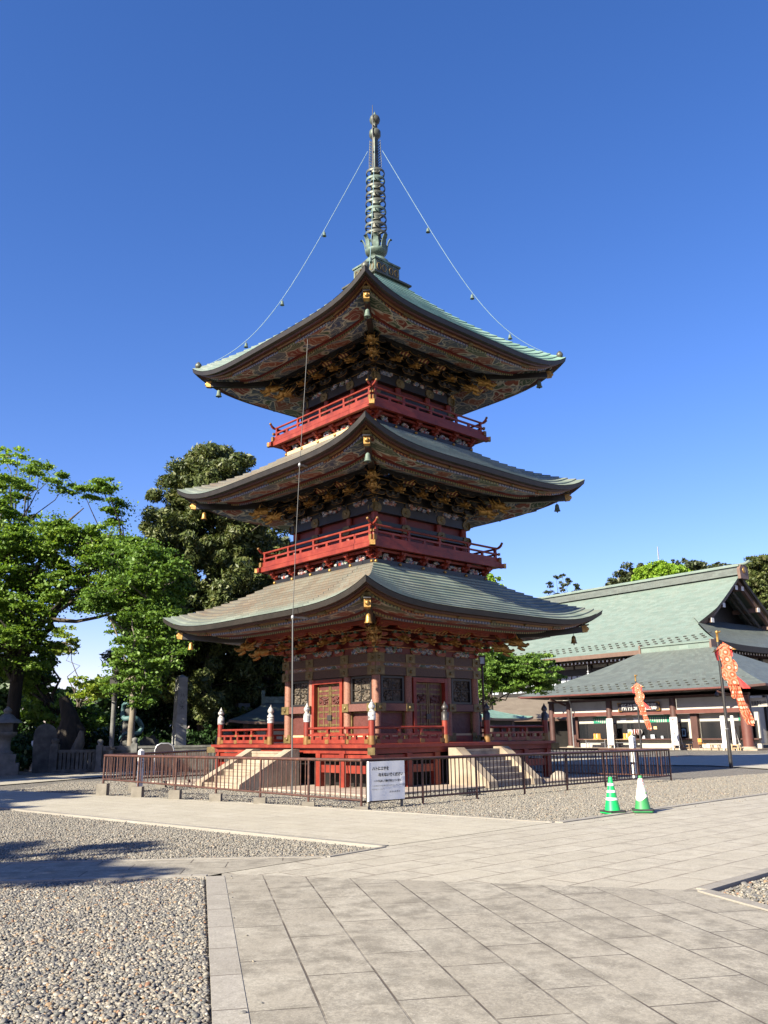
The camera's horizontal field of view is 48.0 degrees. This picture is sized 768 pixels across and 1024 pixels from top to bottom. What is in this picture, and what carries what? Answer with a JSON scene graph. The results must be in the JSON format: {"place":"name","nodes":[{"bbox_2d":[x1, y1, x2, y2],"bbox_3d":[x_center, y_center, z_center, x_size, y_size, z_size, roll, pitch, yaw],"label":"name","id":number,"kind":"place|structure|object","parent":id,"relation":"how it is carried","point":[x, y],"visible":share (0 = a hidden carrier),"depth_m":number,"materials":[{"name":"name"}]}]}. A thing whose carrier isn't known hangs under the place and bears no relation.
{"place":"outdoors","nodes":[
{"label":"outdoors","id":0,"kind":"place"},
{"bbox_2d":[0,770,177,784],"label":"path","id":1,"kind":"structure","parent":0,"point":[36,779],"depth_m":31.77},
{"bbox_2d":[0,857,319,879],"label":"path","id":2,"kind":"structure","parent":0,"point":[208,867],"depth_m":9.87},
{"bbox_2d":[215,731,234,744],"bbox_3d":[-7.707,11.473,41.886,1.000,1.752,0.250,2,-15,-10],"label":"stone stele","id":3,"kind":"object","parent":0,"point":[228,733],"visible":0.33,"depth_m":41.93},
{"bbox_2d":[224,690,284,743],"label":"pavilion","id":4,"kind":"structure","parent":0,"point":[255,718],"depth_m":43.59,"materials":[{"name":"grey metal"}]},
{"bbox_2d":[0,790,550,845],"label":"path","id":5,"kind":"structure","parent":0,"point":[385,828],"depth_m":15.55,"materials":[{"name":"stone"}]},
{"bbox_2d":[0,743,767,1023],"bbox_3d":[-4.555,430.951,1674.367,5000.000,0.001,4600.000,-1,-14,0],"label":"ground","id":6,"kind":"structure","parent":0,"point":[688,771],"depth_m":32.67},
{"bbox_2d":[0,706,21,775],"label":"stone lantern","id":7,"kind":"object","parent":6,"relation":"on","point":[9,764],"visible":0.99,"depth_m":35.80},
{"bbox_2d":[0,676,31,715],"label":"broadleaf tree","id":8,"kind":"object","parent":6,"relation":"on","point":[4,689],"visible":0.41,"depth_m":74.82,"materials":[{"name":"green plant"}]},
{"bbox_2d":[0,445,33,589],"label":"broadleaf tree","id":9,"kind":"object","parent":6,"relation":"on","point":[10,461],"visible":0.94,"depth_m":52.40,"materials":[{"name":"green plant"}]},
{"bbox_2d":[10,739,32,770],"bbox_3d":[-16.881,11.128,39.441,2.334,1.558,2.307,13,-20,-43],"label":"shrub","id":10,"kind":"object","parent":6,"relation":"on","point":[23,752],"visible":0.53,"depth_m":39.08,"materials":[{"name":"green plant"}]},
{"bbox_2d":[11,731,32,769],"bbox_3d":[-17.092,11.487,41.553,2.738,1.845,3.013,-1,-14,0],"label":"shrub","id":11,"kind":"object","parent":6,"relation":"on","point":[19,738],"visible":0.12,"depth_m":41.31,"materials":[{"name":"green plant"}]},
{"bbox_2d":[17,710,39,737],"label":"shrub","id":12,"kind":"object","parent":6,"relation":"on","point":[31,730],"visible":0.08,"depth_m":45.63,"materials":[{"name":"green plant"}]},
{"bbox_2d":[32,724,56,772],"bbox_3d":[-14.897,10.352,37.818,0.950,2.080,0.250,5,-15,-20],"label":"stone stele","id":13,"kind":"object","parent":6,"relation":"on","point":[45,735],"visible":0.94,"depth_m":37.68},
{"bbox_2d":[21,674,77,732],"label":"broadleaf tree","id":14,"kind":"object","parent":6,"relation":"on","point":[60,692],"visible":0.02,"depth_m":81.06,"materials":[{"name":"green plant"}]},
{"bbox_2d":[0,640,116,732],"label":"broadleaf tree","id":15,"kind":"object","parent":6,"relation":"on","point":[43,705],"visible":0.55,"depth_m":45.10,"materials":[{"name":"green plant"}]},
{"bbox_2d":[57,695,85,768],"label":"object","id":16,"kind":"object","parent":6,"relation":"on","point":[71,731],"visible":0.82,"depth_m":42.14,"materials":[{"name":"grey stone"}]},
{"bbox_2d":[43,624,110,706],"bbox_3d":[-21.039,12.206,58.695,5.946,9.079,4.760,-1,-14,0],"label":"broadleaf tree","id":17,"kind":"object","parent":6,"relation":"on","point":[87,692],"visible":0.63,"depth_m":58.36,"materials":[{"name":"green plant"}]},
{"bbox_2d":[0,457,169,731],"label":"broadleaf tree","id":18,"kind":"object","parent":6,"relation":"on","point":[25,630],"visible":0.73,"depth_m":42.81,"materials":[{"name":"green plant"}]},
{"bbox_2d":[71,697,106,735],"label":"broadleaf tree","id":19,"kind":"object","parent":6,"relation":"on","point":[85,705],"visible":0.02,"depth_m":91.82,"materials":[{"name":"green plant"}]},
{"bbox_2d":[83,730,114,762],"bbox_3d":[-16.641,12.951,47.338,3.702,1.880,2.862,-1,-14,0],"label":"shrub","id":20,"kind":"object","parent":6,"relation":"on","point":[89,738],"visible":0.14,"depth_m":47.02,"materials":[{"name":"green plant"}]},
{"bbox_2d":[0,874,206,883],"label":"kerb","id":21,"kind":"structure","parent":6,"relation":"on","point":[119,878],"depth_m":9.12,"materials":[{"name":"stone"}]},
{"bbox_2d":[87,732,121,753],"bbox_3d":[-14.158,12.489,45.471,3.008,1.785,2.733,-1,-14,0],"label":"shrub","id":22,"kind":"object","parent":6,"relation":"on","point":[93,744],"visible":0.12,"depth_m":45.32,"materials":[{"name":"green plant"}]},
{"bbox_2d":[0,877,209,1023],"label":"gravel stones","id":23,"kind":"object","parent":6,"relation":"on","point":[124,951],"visible":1,"depth_m":6.04,"materials":[{"name":"gravel"}]},
{"bbox_2d":[89,719,122,738],"bbox_3d":[-15.606,13.224,50.180,3.389,2.729,5.081,11,-19,-39],"label":"shrub","id":24,"kind":"object","parent":6,"relation":"on","point":[103,729],"visible":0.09,"depth_m":50.22,"materials":[{"name":"green plant"}]},
{"bbox_2d":[106,667,122,771],"bbox_3d":[-11.815,9.023,37.751,0.504,4.546,0.375,-1,-14,0],"label":"utility post","id":25,"kind":"object","parent":6,"relation":"on","point":[111,747],"visible":0.62,"depth_m":37.71,"materials":[{"name":"grey"}]},
{"bbox_2d":[89,694,171,734],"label":"broadleaf tree","id":26,"kind":"object","parent":6,"relation":"on","point":[104,704],"visible":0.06,"depth_m":84.64,"materials":[{"name":"green plant"}]},
{"bbox_2d":[118,702,143,745],"bbox_3d":[-12.219,10.712,41.387,1.211,3.089,1.003,-13,-19,40],"label":"dragon statue","id":27,"kind":"object","parent":6,"relation":"on","point":[124,715],"visible":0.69,"depth_m":41.30,"materials":[{"name":"metal"}]},
{"bbox_2d":[73,534,196,745],"bbox_3d":[-11.812,6.272,39.759,6.995,10.927,5.732,-1,-14,0],"label":"broadleaf tree","id":28,"kind":"object","parent":6,"relation":"on","point":[141,669],"visible":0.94,"depth_m":38.91,"materials":[{"name":"green plant"}]},
{"bbox_2d":[136,749,143,785],"bbox_3d":[-6.672,7.078,23.606,0.124,1.160,0.120,-12,-18,38],"label":"marker post","id":29,"kind":"object","parent":6,"relation":"on","point":[140,751],"visible":0.54,"depth_m":23.60,"materials":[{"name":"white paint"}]},
{"bbox_2d":[48,737,232,772],"bbox_3d":[-9.735,10.614,37.829,9.677,1.450,0.354,0,-14,-2],"label":"stone fence","id":30,"kind":"object","parent":6,"relation":"on","point":[57,756],"visible":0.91,"depth_m":37.63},
{"bbox_2d":[114,724,171,745],"bbox_3d":[-12.658,12.301,45.532,3.178,2.138,2.692,9,-17,-32],"label":"shrub","id":31,"kind":"object","parent":6,"relation":"on","point":[164,734],"visible":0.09,"depth_m":45.13,"materials":[{"name":"green plant"}]},
{"bbox_2d":[139,735,158,745],"bbox_3d":[-11.405,11.610,41.840,0.950,1.555,0.250,3,-15,-15],"label":"stone stele","id":32,"kind":"object","parent":6,"relation":"on","point":[151,740],"visible":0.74,"depth_m":41.84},
{"bbox_2d":[137,730,171,745],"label":"shrub","id":33,"kind":"object","parent":6,"relation":"on","point":[148,734],"visible":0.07,"depth_m":44.45,"materials":[{"name":"green plant"}]},
{"bbox_2d":[104,749,208,791],"bbox_3d":[-6.567,7.653,25.631,0.305,1.050,7.128,-3,-15,10],"label":"metal fence","id":34,"kind":"object","parent":6,"relation":"on","point":[131,784],"visible":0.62,"depth_m":25.62,"materials":[{"name":"metal"}]},
{"bbox_2d":[110,658,213,735],"bbox_3d":[-12.617,10.865,49.418,5.972,6.865,4.934,-9,-16,29],"label":"broadleaf tree","id":35,"kind":"object","parent":6,"relation":"on","point":[154,712],"visible":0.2,"depth_m":47.95,"materials":[{"name":"green plant"}]},
{"bbox_2d":[153,743,174,773],"bbox_3d":[-8.885,9.954,34.839,0.808,1.224,0.070,3,-15,-16],"label":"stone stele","id":36,"kind":"object","parent":6,"relation":"on","point":[160,747],"visible":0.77,"depth_m":34.86,"materials":[{"name":"stone"}]},
{"bbox_2d":[144,716,213,737],"bbox_3d":[-11.486,12.510,48.016,4.457,2.933,4.217,-1,-14,0],"label":"shrub","id":37,"kind":"object","parent":6,"relation":"on","point":[167,727],"visible":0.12,"depth_m":47.55,"materials":[{"name":"green plant"}]},
{"bbox_2d":[171,675,187,744],"bbox_3d":[-9.466,9.702,39.961,1.000,4.270,1.000,9,-17,-32],"label":"stone monument","id":38,"kind":"object","parent":6,"relation":"on","point":[179,727],"visible":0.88,"depth_m":39.89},
{"bbox_2d":[0,809,370,861],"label":"gravel stones","id":39,"kind":"object","parent":6,"relation":"on","point":[72,838],"visible":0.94,"depth_m":12.24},
{"bbox_2d":[0,846,385,863],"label":"kerb","id":40,"kind":"structure","parent":6,"relation":"on","point":[351,852],"depth_m":10.50,"materials":[{"name":"grey stone"}]},
{"bbox_2d":[0,807,388,847],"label":"kerb","id":41,"kind":"structure","parent":6,"relation":"on","point":[312,839],"depth_m":13.69,"materials":[{"name":"grey stone"}]},
{"bbox_2d":[99,440,292,736],"bbox_3d":[-9.968,4.751,49.444,11.241,18.633,10.609,-1,-14,0],"label":"tree","id":42,"kind":"object","parent":6,"relation":"on","point":[224,554],"visible":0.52,"depth_m":47.58,"materials":[{"name":"green plant"}]},
{"bbox_2d":[186,729,215,744],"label":"shrub","id":43,"kind":"object","parent":6,"relation":"on","point":[191,739],"visible":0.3,"depth_m":43.66,"materials":[{"name":"green plant"}]},
{"bbox_2d":[192,713,250,743],"bbox_3d":[-8.709,11.839,45.282,3.541,2.812,3.123,-1,-14,0],"label":"shrub","id":44,"kind":"object","parent":6,"relation":"on","point":[214,725],"visible":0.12,"depth_m":45.25,"materials":[{"name":"green plant"}]},
{"bbox_2d":[206,876,249,1023],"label":"kerb","id":45,"kind":"structure","parent":6,"relation":"on","point":[228,1002],"depth_m":5.72,"materials":[{"name":"stone"}]},
{"bbox_2d":[96,754,367,809],"bbox_3d":[-3.848,6.124,19.802,8.864,1.050,0.364,-11,-18,36],"label":"metal fence","id":46,"kind":"object","parent":6,"relation":"on","point":[102,788],"visible":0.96,"depth_m":19.56,"materials":[{"name":"metal"}]},
{"bbox_2d":[234,703,249,728],"bbox_3d":[-7.881,12.199,47.583,0.680,3.180,0.680,8,-17,-29],"label":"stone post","id":47,"kind":"object","parent":6,"relation":"on","point":[239,705],"visible":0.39,"depth_m":47.67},
{"bbox_2d":[212,648,284,728],"bbox_3d":[-7.815,11.141,51.165,7.657,7.108,5.650,6,-16,-24],"label":"broadleaf tree","id":48,"kind":"object","parent":6,"relation":"on","point":[275,693],"visible":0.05,"depth_m":50.30,"materials":[{"name":"green plant"}]},
{"bbox_2d":[212,529,286,704],"bbox_3d":[-8.277,7.152,55.946,7.224,17.170,7.380,4,-15,-17],"label":"cedar tree","id":49,"kind":"object","parent":6,"relation":"on","point":[277,540],"visible":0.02,"depth_m":55.70,"materials":[{"name":"green plant"}]},
{"bbox_2d":[279,535,291,554],"bbox_3d":[-7.438,9.265,61.556,6.614,15.844,6.557,-1,-14,0],"label":"cedar tree","id":50,"kind":"object","parent":6,"relation":"on","point":[286,540],"depth_m":62.98,"materials":[{"name":"green plant"}]},
{"bbox_2d":[367,760,404,808],"bbox_3d":[0.047,5.562,17.582,0.997,0.939,0.107,11,-19,-39],"label":"notice board","id":51,"kind":"object","parent":6,"relation":"on","point":[385,780],"visible":1,"depth_m":17.54,"materials":[{"name":"metal"}]},
{"bbox_2d":[12,773,767,820],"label":"gravel stones","id":52,"kind":"object","parent":6,"relation":"on","point":[557,803],"visible":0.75,"depth_m":20.16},
{"bbox_2d":[24,798,756,1013],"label":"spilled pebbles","id":53,"kind":"object","parent":6,"relation":"on","point":[243,1012],"visible":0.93,"depth_m":6.46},
{"bbox_2d":[238,802,554,823],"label":"kerb","id":54,"kind":"structure","parent":6,"relation":"on","point":[408,812],"depth_m":16.04,"materials":[{"name":"grey stone"}]},
{"bbox_2d":[459,788,480,795],"bbox_3d":[2.062,6.717,20.676,0.500,0.170,0.246,12,-19,-42],"label":"vent box","id":55,"kind":"object","parent":6,"relation":"on","point":[469,790],"visible":0.51,"depth_m":20.55,"materials":[{"name":"grey"}]},
{"bbox_2d":[486,573,503,736],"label":"broadleaf tree","id":56,"kind":"object","parent":6,"relation":"on","point":[490,576],"visible":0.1,"depth_m":75.03,"materials":[{"name":"green plant"}]},
{"bbox_2d":[360,748,671,803],"bbox_3d":[4.032,6.489,21.516,12.518,1.000,0.070,13,-20,-42],"label":"metal fence","id":57,"kind":"object","parent":6,"relation":"on","point":[522,755],"visible":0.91,"depth_m":20.95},
{"bbox_2d":[478,647,568,713],"bbox_3d":[6.710,9.989,45.175,6.126,6.022,4.960,-1,-14,0],"label":"maple tree","id":58,"kind":"object","parent":6,"relation":"on","point":[502,673],"visible":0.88,"depth_m":44.20,"materials":[{"name":"green plant"}]},
{"bbox_2d":[542,573,582,595],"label":"pine tree","id":59,"kind":"object","parent":6,"relation":"on","point":[568,581],"visible":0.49,"depth_m":118.42,"materials":[{"name":"green plant"}]},
{"bbox_2d":[530,748,666,778],"bbox_3d":[4.119,8.753,30.279,0.070,0.965,13.006,12,-19,-41],"label":"metal fence","id":60,"kind":"object","parent":6,"relation":"on","point":[580,749],"visible":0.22,"depth_m":27.22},
{"bbox_2d":[606,719,618,747],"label":"standing sign","id":61,"kind":"object","parent":6,"relation":"on","point":[610,732],"visible":1,"depth_m":68.73,"materials":[{"name":"white paint"}]},
{"bbox_2d":[478,560,767,742],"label":"temple hall","id":62,"kind":"structure","parent":6,"relation":"on","point":[699,605],"depth_m":93.16,"materials":[{"name":"green metal"}]},
{"bbox_2d":[560,676,580,682],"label":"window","id":63,"kind":"structure","parent":62,"relation":"in","point":[570,678],"depth_m":96.30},
{"bbox_2d":[605,561,643,585],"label":"broadleaf tree","id":64,"kind":"object","parent":6,"relation":"on","point":[624,576],"visible":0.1,"depth_m":136.38,"materials":[{"name":"green plant"}]},
{"bbox_2d":[629,735,637,777],"bbox_3d":[7.964,7.810,27.527,0.158,1.330,0.158,12,-19,-41],"label":"marker post","id":65,"kind":"object","parent":6,"relation":"on","point":[632,742],"visible":0.69,"depth_m":27.50,"materials":[{"name":"white paint"}]},
{"bbox_2d":[634,675,641,747],"bbox_3d":[17.885,14.095,60.485,0.234,5.324,0.145,-1,-14,0],"label":"banner pole","id":66,"kind":"object","parent":6,"relation":"on","point":[640,739],"visible":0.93,"depth_m":60.27,"materials":[{"name":"metal"}]},
{"bbox_2d":[630,683,651,729],"bbox_3d":[18.006,13.601,60.373,1.299,3.280,0.162,-6,-15,19],"label":"streamer banner","id":67,"kind":"object","parent":66,"relation":"hanging from","point":[639,698],"visible":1,"depth_m":60.39,"materials":[{"name":"fabric"}]},
{"bbox_2d":[555,792,767,822],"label":"kerb","id":68,"kind":"structure","parent":6,"relation":"on","point":[627,812],"depth_m":16.51,"materials":[{"name":"grey stone"}]},
{"bbox_2d":[630,559,693,581],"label":"broadleaf tree","id":69,"kind":"object","parent":6,"relation":"on","point":[654,569],"visible":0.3,"depth_m":131.97,"materials":[{"name":"green plant"}]},
{"bbox_2d":[670,717,683,749],"bbox_3d":[21.923,16.551,64.460,0.670,2.380,0.620,10,-18,-35],"label":"standing sign","id":70,"kind":"object","parent":6,"relation":"on","point":[675,732],"visible":1,"depth_m":64.28,"materials":[{"name":"white paint"}]},
{"bbox_2d":[668,557,688,565],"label":"pine tree","id":71,"kind":"object","parent":6,"relation":"on","point":[683,560],"visible":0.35,"depth_m":141.72,"materials":[{"name":"green plant"}]},
{"bbox_2d":[684,560,721,570],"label":"broadleaf tree","id":72,"kind":"object","parent":6,"relation":"on","point":[694,565],"visible":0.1,"depth_m":135.74,"materials":[{"name":"green plant"}]},
{"bbox_2d":[720,716,726,749],"bbox_3d":[24.363,15.742,61.425,0.500,2.380,0.670,-9,-16,29],"label":"standing sign","id":73,"kind":"object","parent":6,"relation":"on","point":[722,721],"visible":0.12,"depth_m":61.25,"materials":[{"name":"white paint"}]},
{"bbox_2d":[715,630,732,767],"bbox_3d":[13.398,7.389,34.236,0.512,5.384,0.171,-1,-14,0],"label":"banner pole","id":74,"kind":"object","parent":6,"relation":"on","point":[728,741],"visible":1,"depth_m":34.12,"materials":[{"name":"metal"}]},
{"bbox_2d":[712,642,754,725],"bbox_3d":[13.838,6.812,34.253,1.340,3.280,0.162,-4,-15,11],"label":"streamer banner","id":75,"kind":"object","parent":74,"relation":"hanging from","point":[730,668],"visible":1,"depth_m":34.26,"materials":[{"name":"fabric"}]},
{"bbox_2d":[696,868,767,891],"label":"kerb","id":76,"kind":"structure","parent":6,"relation":"on","point":[718,886],"depth_m":8.50,"materials":[{"name":"grey stone"}]},
{"bbox_2d":[697,889,767,910],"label":"kerb","id":77,"kind":"structure","parent":6,"relation":"on","point":[754,904],"depth_m":7.55,"materials":[{"name":"grey stone"}]},
{"bbox_2d":[730,716,739,749],"bbox_3d":[24.907,15.624,60.992,0.670,2.380,0.220,9,-17,-32],"label":"standing sign","id":78,"kind":"object","parent":6,"relation":"on","point":[734,738],"visible":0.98,"depth_m":60.86,"materials":[{"name":"white paint"}]},
{"bbox_2d":[721,877,767,904],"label":"gravel stones","id":79,"kind":"object","parent":6,"relation":"on","point":[759,893],"visible":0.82,"depth_m":8.05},
{"bbox_2d":[744,554,767,610],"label":"broadleaf tree","id":80,"kind":"object","parent":6,"relation":"on","point":[756,563],"visible":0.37,"depth_m":114.74,"materials":[{"name":"green plant"}]},
{"bbox_2d":[746,567,767,609],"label":"broadleaf tree","id":81,"kind":"object","parent":6,"relation":"on","point":[752,577],"visible":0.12,"depth_m":113.97,"materials":[{"name":"green plant"}]},
{"bbox_2d":[152,774,615,797],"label":"terrace paving","id":82,"kind":"structure","parent":0,"point":[312,788],"depth_m":23.13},
{"bbox_2d":[163,105,602,789],"bbox_3d":[-0.417,-3.667,30.628,11.410,25.250,10.860,12,-19,-41],"label":"pagoda","id":83,"kind":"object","parent":82,"relation":"on","point":[401,379],"visible":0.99,"depth_m":27.41,"materials":[{"name":"paint"}]},
{"bbox_2d":[201,510,206,520],"bbox_3d":[-6.285,0.097,30.145,0.226,0.452,0.226,-1,-14,0],"label":"wind bell","id":84,"kind":"object","parent":83,"relation":"hanging from","point":[204,518],"visible":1,"depth_m":30.08,"materials":[{"name":"metal"}]},
{"bbox_2d":[212,151,367,362],"bbox_3d":[-3.679,-9.624,32.509,6.236,8.904,0.021,-1,-14,2],"label":"bell chain","id":85,"kind":"object","parent":83,"relation":"hanging from","point":[302,267],"visible":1,"depth_m":32.32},
{"bbox_2d":[291,338,310,793],"bbox_3d":[-2.256,0.480,24.687,0.466,14.319,2.838,-3,-15,8],"label":"lightning cable","id":86,"kind":"object","parent":83,"relation":"attached to","point":[299,466],"visible":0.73,"depth_m":23.58,"materials":[{"name":"metal"}]},
{"bbox_2d":[364,306,370,318],"bbox_3d":[-0.490,-5.903,25.443,0.226,0.452,0.226,-1,-14,0],"label":"wind bell","id":87,"kind":"object","parent":83,"relation":"hanging from","point":[367,314],"visible":1,"depth_m":25.37,"materials":[{"name":"metal"}]},
{"bbox_2d":[364,449,371,462],"bbox_3d":[-0.450,-1.562,23.965,0.226,0.452,0.226,-1,-14,0],"label":"wind bell","id":88,"kind":"object","parent":83,"relation":"hanging from","point":[367,458],"visible":1,"depth_m":23.90,"materials":[{"name":"metal"}]},
{"bbox_2d":[364,611,372,624],"bbox_3d":[-0.406,2.745,22.583,0.226,0.452,0.226,-1,-14,0],"label":"wind bell","id":89,"kind":"object","parent":83,"relation":"hanging from","point":[368,619],"visible":0.99,"depth_m":22.51,"materials":[{"name":"metal"}]},
{"bbox_2d":[369,146,374,265],"bbox_3d":[-0.447,-10.543,29.086,0.021,8.904,6.236,-1,-14,2],"label":"bell chain","id":90,"kind":"object","parent":83,"relation":"hanging from","point":[372,206],"visible":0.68,"depth_m":30.16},
{"bbox_2d":[382,151,545,352],"bbox_3d":[3.097,-9.783,32.228,6.236,8.904,0.021,-1,-14,2],"label":"bell chain","id":91,"kind":"object","parent":83,"relation":"hanging from","point":[452,264],"visible":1,"depth_m":32.08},
{"bbox_2d":[571,634,576,644],"bbox_3d":[6.272,4.178,28.505,0.226,0.452,0.226,-1,-14,0],"label":"wind bell","id":92,"kind":"object","parent":83,"relation":"hanging from","point":[573,641],"visible":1,"depth_m":28.44,"materials":[{"name":"metal"}]},
{"bbox_2d":[550,771,565,779],"bbox_3d":[5.282,8.015,26.035,0.522,0.399,0.399,-1,-14,0],"label":"boulder","id":93,"kind":"object","parent":82,"relation":"on","point":[559,775],"visible":0.36,"depth_m":25.90,"materials":[{"name":"grey stone"}]},
{"bbox_2d":[0,0,767,727],"label":"sky","id":94,"kind":"structure","parent":0,"point":[594,173],"materials":[{"name":"blue"}]},
{"bbox_2d":[478,655,484,731],"bbox_3d":[4.288,8.554,37.051,0.300,4.710,0.300,-1,-14,0],"label":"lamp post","id":95,"kind":"object","parent":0,"point":[482,660],"visible":0.62,"depth_m":37.39,"materials":[{"name":"brown metal"}]},
{"bbox_2d":[222,874,767,1023],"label":"paving","id":96,"kind":"structure","parent":0,"point":[323,950],"depth_m":5.86,"materials":[{"name":"stone"}]},
{"bbox_2d":[223,794,767,889],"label":"paving","id":97,"kind":"structure","parent":0,"point":[690,847],"depth_m":10.48,"materials":[{"name":"stone"}]},
{"bbox_2d":[599,777,625,813],"bbox_3d":[4.160,5.170,15.764,0.371,0.631,0.371,4,-15,-17],"label":"traffic cone","id":98,"kind":"object","parent":97,"relation":"on","point":[612,805],"visible":1,"depth_m":15.66,"materials":[{"name":"green plastic"}]},
{"bbox_2d":[631,775,654,811],"bbox_3d":[4.710,5.146,15.771,0.371,0.631,0.371,-3,-15,8],"label":"traffic cone","id":99,"kind":"object","parent":97,"relation":"on","point":[642,804],"visible":1,"depth_m":15.67,"materials":[{"name":"green plastic"}]},
{"bbox_2d":[481,701,532,735],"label":"pavilion","id":100,"kind":"structure","parent":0,"point":[499,718],"depth_m":49.21,"materials":[{"name":"green metal"}]},
{"bbox_2d":[479,697,587,746],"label":"long hall","id":101,"kind":"structure","parent":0,"point":[524,707],"depth_m":81.67,"materials":[{"name":"brown"}]},
{"bbox_2d":[623,733,630,738],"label":"wooden box","id":102,"kind":"object","parent":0,"point":[626,735],"visible":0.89,"depth_m":68.03,"materials":[{"name":"yellow wood"}]},
{"bbox_2d":[518,639,767,750],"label":"reception building","id":103,"kind":"structure","parent":0,"point":[685,677],"depth_m":67.85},
{"bbox_2d":[584,739,607,747],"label":"trestle table","id":104,"kind":"object","parent":103,"relation":"on","point":[588,742],"visible":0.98,"depth_m":69.97,"materials":[{"name":"brown wood"}]},
{"bbox_2d":[574,722,691,739],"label":"counter window","id":105,"kind":"structure","parent":103,"relation":"in","point":[586,731],"depth_m":68.63,"materials":[{"name":"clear glass"}]},
{"bbox_2d":[617,701,660,711],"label":"signboard","id":106,"kind":"object","parent":103,"relation":"attached to","point":[653,706],"visible":0.63,"depth_m":67.94,"materials":[{"name":"metal"}]},
{"bbox_2d":[696,720,761,739],"bbox_3d":[24.805,15.761,62.285,0.490,1.320,4.900,10,-18,-37],"label":"counter window","id":107,"kind":"structure","parent":103,"relation":"in","point":[710,730],"depth_m":63.02,"materials":[{"name":"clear glass"}]},
{"bbox_2d":[750,697,767,706],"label":"signboard","id":108,"kind":"object","parent":103,"relation":"attached to","point":[759,702],"visible":1,"depth_m":60.38,"materials":[{"name":"white paint"}]},
{"bbox_2d":[552,754,767,768],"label":"path","id":109,"kind":"structure","parent":0,"point":[752,760],"depth_m":41.00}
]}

